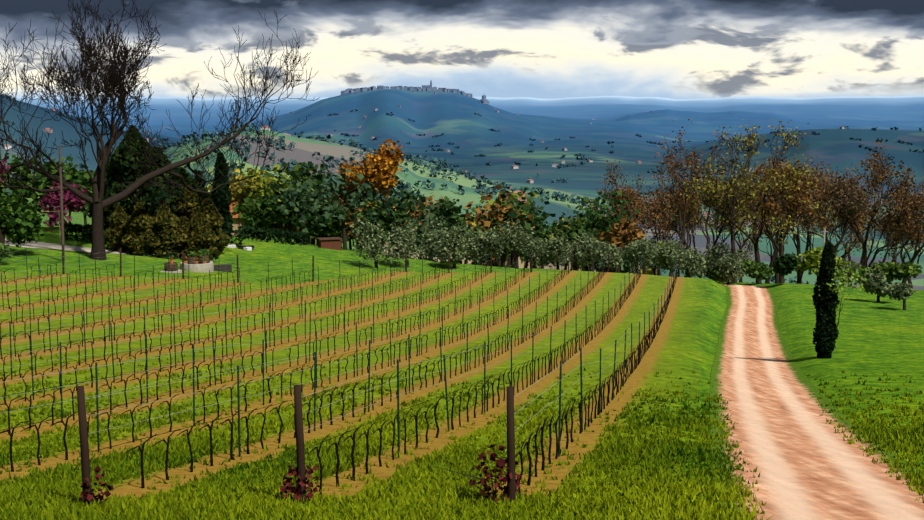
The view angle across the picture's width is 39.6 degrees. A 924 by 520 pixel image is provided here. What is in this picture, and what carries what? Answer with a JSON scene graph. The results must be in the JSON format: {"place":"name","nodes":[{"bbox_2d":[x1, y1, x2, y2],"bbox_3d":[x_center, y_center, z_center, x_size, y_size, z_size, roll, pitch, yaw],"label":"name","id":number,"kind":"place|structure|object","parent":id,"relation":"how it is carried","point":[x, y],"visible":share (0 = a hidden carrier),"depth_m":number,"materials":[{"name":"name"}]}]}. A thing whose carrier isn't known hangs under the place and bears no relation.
{"place":"outdoors","nodes":[
{"label":"outdoors","id":0,"kind":"place"},
{"bbox_2d":[5,238,128,253],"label":"gravel driveway","id":1,"kind":"structure","parent":0,"point":[34,244],"depth_m":98.83,"materials":[{"name":"grey gravel"}]},
{"bbox_2d":[0,89,923,519],"bbox_3d":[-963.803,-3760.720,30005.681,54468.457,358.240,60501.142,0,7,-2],"label":"terrain","id":2,"kind":"structure","parent":0,"point":[874,341],"depth_m":88.57,"materials":[{"name":"green plant"}]},
{"bbox_2d":[0,262,678,494],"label":"vineyard vines","id":3,"kind":"object","parent":2,"relation":"on","point":[646,346],"visible":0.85,"depth_m":44.52,"materials":[{"name":"plant"}]},
{"bbox_2d":[0,245,679,502],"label":"vineyard posts","id":4,"kind":"object","parent":2,"relation":"on","point":[300,455],"visible":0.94,"depth_m":41.05,"materials":[{"name":"brown wood"}]},
{"bbox_2d":[2,81,856,271],"bbox_3d":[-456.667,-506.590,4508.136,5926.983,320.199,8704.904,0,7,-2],"label":"buildings","id":5,"kind":"structure","parent":2,"relation":"on","point":[425,88],"depth_m":4433.68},
{"bbox_2d":[0,335,923,519],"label":"grass tufts","id":6,"kind":"object","parent":2,"relation":"on","point":[416,489],"visible":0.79,"depth_m":24.71,"materials":[{"name":"green plant"}]},
{"bbox_2d":[0,0,923,503],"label":"trees","id":7,"kind":"object","parent":2,"relation":"on","point":[270,201],"depth_m":125.72,"materials":[{"name":"green plant"}]},
{"bbox_2d":[0,93,923,287],"bbox_3d":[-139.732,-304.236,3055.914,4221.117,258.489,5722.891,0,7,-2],"label":"trees","id":8,"kind":"object","parent":2,"relation":"on","point":[440,165],"depth_m":1275.22,"materials":[{"name":"green plant"}]},
{"bbox_2d":[36,145,914,272],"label":"garden objects","id":9,"kind":"object","parent":2,"relation":"on","point":[334,243],"visible":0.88,"depth_m":93.74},
{"bbox_2d":[169,249,208,260],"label":"planter flowers","id":10,"kind":"object","parent":9,"relation":"on","point":[202,251],"visible":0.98,"depth_m":92.86,"materials":[{"name":"green plant"}]},
{"bbox_2d":[0,0,923,98],"label":"sky","id":11,"kind":"structure","parent":0,"point":[543,49],"materials":[{"name":"grey"}]},
{"bbox_2d":[709,284,923,519],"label":"dirt road","id":12,"kind":"structure","parent":0,"point":[808,462],"depth_m":30.94,"materials":[{"name":"beige soil"}]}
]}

